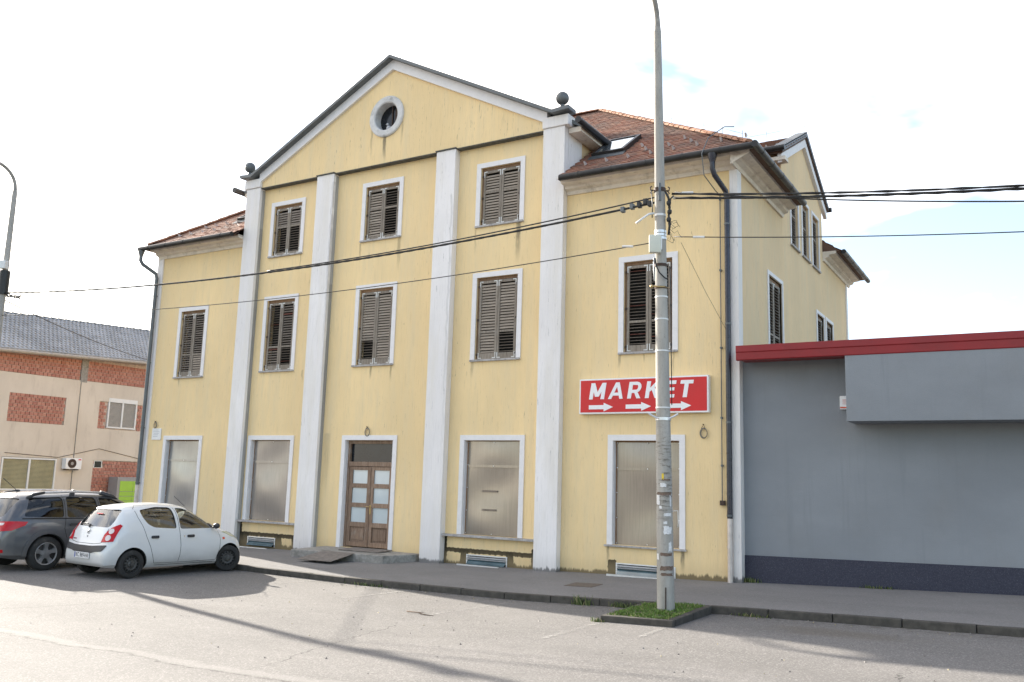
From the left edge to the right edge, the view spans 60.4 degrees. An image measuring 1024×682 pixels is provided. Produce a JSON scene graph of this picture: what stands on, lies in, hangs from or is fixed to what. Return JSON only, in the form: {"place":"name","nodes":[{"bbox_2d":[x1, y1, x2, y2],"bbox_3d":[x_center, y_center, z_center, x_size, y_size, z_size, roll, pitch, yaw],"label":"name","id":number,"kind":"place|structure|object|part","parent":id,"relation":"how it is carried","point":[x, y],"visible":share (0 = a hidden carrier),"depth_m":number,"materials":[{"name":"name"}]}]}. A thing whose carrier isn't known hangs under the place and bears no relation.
{"place":"outdoors","nodes":[
{"label":"outdoors","id":0,"kind":"place"},
{"bbox_2d":[0,558,1023,681],"bbox_3d":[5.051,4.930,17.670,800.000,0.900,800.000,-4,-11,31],"label":"road","id":1,"kind":"structure","parent":0,"point":[42,641],"depth_m":11.86,"materials":[{"name":"grey asphalt"}]},
{"bbox_2d":[0,162,20,343],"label":"street light pole","id":2,"kind":"object","parent":1,"relation":"on","point":[5,272],"visible":1,"depth_m":25.31,"materials":[{"name":"metal"}]},
{"bbox_2d":[5,300,146,359],"bbox_3d":[-14.865,0.377,34.938,0.029,0.540,19.752,2,-9,-2],"label":"overhead cable","id":3,"kind":"object","parent":2,"relation":"attached to","point":[67,329],"visible":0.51,"depth_m":28.81,"materials":[{"name":"black rubber"}]},
{"bbox_2d":[0,311,149,497],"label":"neighbour house","id":4,"kind":"structure","parent":1,"relation":"on","point":[64,393],"depth_m":41.32,"materials":[{"name":"paint"}]},
{"bbox_2d":[0,457,56,489],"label":"window","id":5,"kind":"structure","parent":4,"relation":"in","point":[22,473],"depth_m":39.30,"materials":[{"name":"white plastic"}]},
{"bbox_2d":[61,458,81,469],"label":"air conditioner","id":6,"kind":"object","parent":4,"relation":"attached to","point":[72,463],"visible":1,"depth_m":40.73,"materials":[{"name":"metal"}]},
{"bbox_2d":[93,460,101,467],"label":"vent window","id":7,"kind":"structure","parent":4,"relation":"in","point":[97,463],"depth_m":42.26,"materials":[{"name":"black glass"}]},
{"bbox_2d":[105,398,137,429],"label":"window","id":8,"kind":"structure","parent":4,"relation":"in","point":[121,413],"depth_m":43.50,"materials":[{"name":"white plastic"}]},
{"bbox_2d":[0,478,160,570],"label":"parked car","id":9,"kind":"object","parent":1,"relation":"on","point":[37,527],"visible":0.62,"depth_m":19.37,"materials":[{"name":"grey paint"}]},
{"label":"rear window","id":10,"kind":"part","parent":9,"relation":"part of","materials":[{"name":"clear glass"}]},
{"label":"side window","id":11,"kind":"part","parent":9,"relation":"part of","materials":[{"name":"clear glass"}]},
{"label":"side window","id":12,"kind":"part","parent":9,"relation":"part of","materials":[{"name":"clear glass"}]},
{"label":"side window","id":13,"kind":"part","parent":9,"relation":"part of","materials":[{"name":"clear glass"}]},
{"bbox_2d":[107,477,135,502],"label":"parcel locker","id":14,"kind":"object","parent":1,"relation":"on","point":[122,489],"visible":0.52,"depth_m":42.47,"materials":[{"name":"grey metal"}]},
{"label":"locker door","id":15,"kind":"part","parent":14,"relation":"part of","materials":[{"name":"green metal"}]},
{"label":"locker door","id":16,"kind":"part","parent":14,"relation":"part of","materials":[{"name":"green metal"}]},
{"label":"locker door","id":17,"kind":"part","parent":14,"relation":"part of","materials":[{"name":"green metal"}]},
{"bbox_2d":[65,496,239,578],"bbox_3d":[-7.853,4.317,19.752,1.897,1.682,3.647,-5,-11,34],"label":"parked car","id":18,"kind":"object","parent":1,"relation":"on","point":[129,540],"visible":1,"depth_m":18.91,"materials":[{"name":"white paint"}]},
{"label":"side window","id":19,"kind":"part","parent":18,"relation":"part of","materials":[{"name":"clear glass"}]},
{"bbox_2d":[351,582,387,587],"bbox_3d":[-2.820,5.079,18.331,1.746,0.089,0.115,-3,-10,28],"label":"weed","id":20,"kind":"object","parent":1,"relation":"on","point":[364,584],"visible":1,"depth_m":18.36,"materials":[{"name":"green plant"}]},
{"bbox_2d":[134,51,869,582],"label":"corner house","id":21,"kind":"structure","parent":1,"relation":"on","point":[484,443],"depth_m":22.61,"materials":[{"name":"yellow paint"}]},
{"bbox_2d":[151,428,161,439],"bbox_3d":[-11.276,2.953,27.909,0.430,0.360,0.026,-4,-11,31],"label":"plaque","id":22,"kind":"object","parent":21,"relation":"attached to","point":[156,433],"visible":1,"depth_m":27.89,"materials":[{"name":"white ceramic"}]},
{"bbox_2d":[158,436,202,514],"bbox_3d":[-10.193,4.144,27.129,1.790,2.435,0.180,-4,-11,31],"label":"window","id":23,"kind":"structure","parent":21,"relation":"in","point":[182,458],"depth_m":27.24,"materials":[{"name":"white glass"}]},
{"bbox_2d":[172,305,208,378],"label":"window","id":24,"kind":"structure","parent":21,"relation":"in","point":[198,320],"depth_m":27.84,"materials":[{"name":"wood"}]},
{"bbox_2d":[240,536,274,548],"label":"basement window","id":25,"kind":"structure","parent":21,"relation":"in","point":[258,541],"depth_m":24.87,"materials":[{"name":"metal"}]},
{"bbox_2d":[242,435,294,522],"bbox_3d":[-6.933,3.921,25.191,1.830,2.415,0.180,-4,-11,31],"label":"window","id":26,"kind":"structure","parent":21,"relation":"in","point":[270,463],"depth_m":25.28,"materials":[{"name":"grey glass"}]},
{"bbox_2d":[258,293,298,372],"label":"window","id":27,"kind":"structure","parent":21,"relation":"in","point":[284,332],"depth_m":25.90,"materials":[{"name":"wood"}]},
{"bbox_2d":[267,197,305,258],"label":"window","id":28,"kind":"structure","parent":21,"relation":"in","point":[292,225],"depth_m":26.40,"materials":[{"name":"wood"}]},
{"bbox_2d":[338,547,391,552],"bbox_3d":[-3.741,5.331,22.437,1.240,0.048,0.641,-4,-11,31],"label":"threshold plate","id":29,"kind":"object","parent":21,"relation":"on","point":[369,550],"visible":1,"depth_m":22.36,"materials":[{"name":"grey metal"}]},
{"bbox_2d":[343,440,392,548],"bbox_3d":[-3.753,4.061,23.370,1.602,2.820,0.255,-4,-11,31],"label":"entrance door","id":30,"kind":"structure","parent":21,"relation":"in","point":[367,503],"depth_m":23.37,"materials":[{"name":"brown wood"}]},
{"bbox_2d":[351,281,397,366],"bbox_3d":[-3.674,-0.426,24.061,1.445,2.280,0.370,-4,-11,31],"label":"window","id":31,"kind":"structure","parent":21,"relation":"in","point":[380,317],"depth_m":24.04,"materials":[{"name":"wood"}]},
{"bbox_2d":[359,176,403,242],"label":"window","id":32,"kind":"structure","parent":21,"relation":"in","point":[387,209],"depth_m":24.57,"materials":[{"name":"wood"}]},
{"bbox_2d":[456,554,506,567],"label":"basement window","id":33,"kind":"structure","parent":21,"relation":"in","point":[475,560],"depth_m":21.02,"materials":[{"name":"metal"}]},
{"bbox_2d":[456,435,524,537],"bbox_3d":[-0.485,3.498,21.354,1.860,2.415,0.180,-4,-11,31],"label":"window","id":34,"kind":"structure","parent":21,"relation":"in","point":[491,491],"depth_m":21.41,"materials":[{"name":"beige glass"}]},
{"bbox_2d":[469,268,522,361],"bbox_3d":[-0.326,-0.616,22.063,1.470,2.280,0.370,-4,-11,31],"label":"window","id":35,"kind":"structure","parent":21,"relation":"in","point":[500,319],"depth_m":22.04,"materials":[{"name":"wood"}]},
{"bbox_2d":[474,155,525,227],"bbox_3d":[-0.234,-3.772,22.566,1.450,1.725,0.370,-4,-11,31],"label":"window","id":36,"kind":"structure","parent":21,"relation":"in","point":[504,186],"depth_m":22.54,"materials":[{"name":"wood"}]},
{"bbox_2d":[606,563,675,578],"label":"basement window","id":37,"kind":"structure","parent":21,"relation":"in","point":[622,569],"depth_m":19.04,"materials":[{"name":"metal"}]},
{"bbox_2d":[579,375,710,414],"bbox_3d":[2.898,1.208,19.534,3.060,0.800,0.153,-4,-11,31],"label":"market sign","id":38,"kind":"object","parent":21,"relation":"attached to","point":[690,394],"visible":0.93,"depth_m":19.50,"materials":[{"name":"red metal"}]},
{"bbox_2d":[606,435,685,549],"bbox_3d":[2.956,3.275,19.306,1.820,2.420,0.180,-4,-11,31],"label":"window","id":39,"kind":"structure","parent":21,"relation":"in","point":[631,461],"depth_m":19.45,"materials":[{"name":"beige glass"}]},
{"bbox_2d":[618,251,677,354],"bbox_3d":[3.137,-0.828,20.000,1.435,2.280,0.370,-4,-11,31],"label":"window","id":40,"kind":"structure","parent":21,"relation":"in","point":[639,297],"depth_m":20.08,"materials":[{"name":"wood"}]},
{"bbox_2d":[681,243,725,328],"bbox_3d":[3.749,-0.982,17.012,0.008,0.857,4.008,-2,-10,24],"label":"overhead cable","id":41,"kind":"object","parent":21,"relation":"attached to","point":[702,285],"visible":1,"depth_m":16.70,"materials":[{"name":"black rubber"}]},
{"bbox_2d":[700,424,706,438],"bbox_3d":[4.083,1.923,18.755,0.181,0.315,0.063,-4,-11,31],"label":"cable coil","id":42,"kind":"object","parent":21,"relation":"hanging from","point":[701,431],"visible":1,"depth_m":18.76,"materials":[{"name":"metal"}]},
{"bbox_2d":[767,269,784,343],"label":"window","id":43,"kind":"structure","parent":21,"relation":"in","point":[775,319],"depth_m":21.67,"materials":[{"name":"wood"}]},
{"bbox_2d":[790,206,800,253],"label":"window","id":44,"kind":"structure","parent":21,"relation":"in","point":[792,212],"depth_m":23.97,"materials":[{"name":"wood"}]},
{"bbox_2d":[801,205,811,263],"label":"window","id":45,"kind":"structure","parent":21,"relation":"in","point":[803,212],"depth_m":25.08,"materials":[{"name":"wood"}]},
{"bbox_2d":[811,210,821,273],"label":"window","id":46,"kind":"structure","parent":21,"relation":"in","point":[813,224],"depth_m":26.14,"materials":[{"name":"wood"}]},
{"bbox_2d":[816,309,825,340],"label":"window","id":47,"kind":"structure","parent":21,"relation":"in","point":[818,320],"depth_m":26.14,"materials":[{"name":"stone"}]},
{"bbox_2d":[822,317,833,340],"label":"window","id":48,"kind":"structure","parent":21,"relation":"in","point":[827,327],"depth_m":27.17,"materials":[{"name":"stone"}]},
{"bbox_2d":[570,594,593,605],"bbox_3d":[1.285,4.668,15.902,0.461,0.210,0.326,-4,-11,31],"label":"weed","id":49,"kind":"object","parent":1,"relation":"on","point":[577,601],"visible":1,"depth_m":15.89,"materials":[{"name":"green plant"}]},
{"bbox_2d":[590,617,604,622],"bbox_3d":[1.329,4.346,13.755,0.249,0.080,0.193,-1,-9,14],"label":"weed","id":50,"kind":"object","parent":1,"relation":"on","point":[598,620],"visible":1,"depth_m":13.73,"materials":[{"name":"green plant"}]},
{"bbox_2d":[193,563,1023,636],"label":"kerb","id":51,"kind":"structure","parent":1,"relation":"on","point":[895,622],"depth_m":14.69,"materials":[{"name":"concrete"}]},
{"bbox_2d":[610,602,636,607],"bbox_3d":[2.099,4.622,15.426,0.881,0.131,0.211,-4,-11,31],"label":"weed","id":52,"kind":"object","parent":1,"relation":"on","point":[619,604],"visible":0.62,"depth_m":15.49,"materials":[{"name":"green plant"}]},
{"bbox_2d":[600,602,711,626],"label":"planting island","id":53,"kind":"structure","parent":1,"relation":"on","point":[695,614],"depth_m":13.61,"materials":[{"name":"concrete"}]},
{"bbox_2d":[635,0,679,610],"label":"street light pole","id":54,"kind":"object","parent":53,"relation":"on","point":[664,519],"visible":0.98,"depth_m":14.95,"materials":[{"name":"concrete"}]},
{"bbox_2d":[5,201,654,293],"bbox_3d":[-5.986,-1.742,20.343,19.690,0.461,0.050,-3,-10,29],"label":"overhead cable","id":55,"kind":"object","parent":54,"relation":"attached to","point":[494,235],"visible":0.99,"depth_m":18.77,"materials":[{"name":"black rubber"}]},
{"bbox_2d":[620,206,625,212],"bbox_3d":[2.006,-2.371,15.902,0.070,0.100,0.100,-4,-11,31],"label":"cable connector","id":56,"kind":"object","parent":55,"relation":"attached to","point":[622,210],"visible":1,"depth_m":15.87,"materials":[{"name":"grey plastic"}]},
{"bbox_2d":[629,203,634,209],"bbox_3d":[2.161,-2.415,15.816,0.070,0.100,0.100,-4,-11,31],"label":"cable connector","id":57,"kind":"object","parent":55,"relation":"attached to","point":[631,205],"visible":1,"depth_m":15.78,"materials":[{"name":"grey plastic"}]},
{"bbox_2d":[647,200,651,206],"bbox_3d":[2.453,-2.441,15.643,0.070,0.100,0.100,-4,-11,31],"label":"cable connector","id":58,"kind":"object","parent":55,"relation":"attached to","point":[649,204],"visible":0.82,"depth_m":15.61,"materials":[{"name":"grey plastic"}]},
{"bbox_2d":[38,243,648,314],"bbox_3d":[-6.006,-1.084,20.239,19.687,0.356,0.018,-3,-10,29],"label":"overhead cable","id":59,"kind":"object","parent":54,"relation":"attached to","point":[357,288],"visible":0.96,"depth_m":18.55,"materials":[{"name":"black rubber"}]},
{"bbox_2d":[622,245,632,247],"bbox_3d":[2.062,-1.686,15.687,0.205,0.066,0.042,-4,-11,31],"label":"splice sleeve","id":60,"kind":"object","parent":59,"relation":"attached to","point":[627,246],"visible":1,"depth_m":15.67,"materials":[{"name":"white plastic"}]},
{"bbox_2d":[267,197,654,271],"bbox_3d":[-1.490,-2.080,17.830,9.404,0.498,0.026,-3,-10,29],"label":"overhead cable","id":61,"kind":"object","parent":54,"relation":"attached to","point":[467,237],"visible":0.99,"depth_m":17.42,"materials":[{"name":"black rubber"}]},
{"bbox_2d":[672,184,1023,194],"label":"overhead cable","id":62,"kind":"object","parent":54,"relation":"attached to","point":[910,190],"visible":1,"depth_m":13.74,"materials":[{"name":"black rubber"}]},
{"bbox_2d":[673,187,1023,198],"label":"overhead cable","id":63,"kind":"object","parent":54,"relation":"attached to","point":[880,194],"visible":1,"depth_m":13.81,"materials":[{"name":"black rubber"}]},
{"bbox_2d":[674,231,1023,237],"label":"overhead cable","id":64,"kind":"object","parent":54,"relation":"attached to","point":[860,236],"visible":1,"depth_m":13.70,"materials":[{"name":"black rubber"}]},
{"bbox_2d":[675,192,1023,201],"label":"overhead cable","id":65,"kind":"object","parent":54,"relation":"attached to","point":[875,200],"visible":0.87,"depth_m":13.69,"materials":[{"name":"black rubber"}]},
{"bbox_2d":[731,612,770,618],"bbox_3d":[3.907,4.462,14.347,0.674,0.076,0.111,-4,-11,33],"label":"weed","id":66,"kind":"object","parent":1,"relation":"on","point":[751,615],"visible":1,"depth_m":14.36,"materials":[{"name":"green plant"}]},
{"bbox_2d":[736,330,1023,595],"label":"market building","id":67,"kind":"structure","parent":1,"relation":"on","point":[904,470],"depth_m":16.77,"materials":[{"name":"grey paint"}]},
{"bbox_2d":[840,396,845,409],"bbox_3d":[6.642,1.231,17.529,0.200,0.270,0.113,-4,-11,31],"label":"alarm siren","id":68,"kind":"object","parent":67,"relation":"attached to","point":[842,402],"visible":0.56,"depth_m":17.50,"materials":[{"name":"white plastic"}]},
{"bbox_2d":[0,0,1023,339],"label":"sky","id":69,"kind":"structure","parent":0,"point":[125,125],"materials":[{"name":"white"}]},
{"bbox_2d":[64,580,1022,681],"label":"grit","id":70,"kind":"object","parent":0,"point":[595,637],"visible":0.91,"depth_m":13.46,"materials":[{"name":"gravel"}]},
{"bbox_2d":[238,546,1023,627],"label":"pavement","id":71,"kind":"structure","parent":0,"point":[988,609],"depth_m":16.71,"materials":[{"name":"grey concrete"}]},
{"bbox_2d":[298,551,354,561],"bbox_3d":[-4.566,5.291,21.643,1.040,0.161,0.922,-4,-11,31],"label":"ramp plate","id":72,"kind":"object","parent":71,"relation":"on","point":[328,556],"visible":1,"depth_m":21.60,"materials":[{"name":"grey metal"}]},
{"bbox_2d":[564,582,601,586],"bbox_3d":[1.444,4.932,17.759,0.620,0.062,0.530,-4,-11,31],"label":"drain cover","id":73,"kind":"object","parent":71,"relation":"on","point":[577,584],"visible":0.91,"depth_m":17.76,"materials":[{"name":"grey metal"}]},
{"bbox_2d":[744,576,758,582],"bbox_3d":[4.777,4.866,17.980,0.631,0.124,0.162,-4,-11,31],"label":"weed","id":74,"kind":"object","parent":71,"relation":"on","point":[750,581],"visible":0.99,"depth_m":17.92,"materials":[{"name":"green plant"}]},
{"bbox_2d":[859,585,900,589],"bbox_3d":[6.870,4.683,16.770,1.025,0.083,0.165,-4,-11,31],"label":"weed","id":75,"kind":"object","parent":71,"relation":"on","point":[870,587],"visible":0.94,"depth_m":16.73,"materials":[{"name":"green plant"}]},
{"bbox_2d":[607,601,704,618],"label":"grass","id":76,"kind":"structure","parent":0,"point":[651,613],"depth_m":14.12,"materials":[{"name":"green plant"}]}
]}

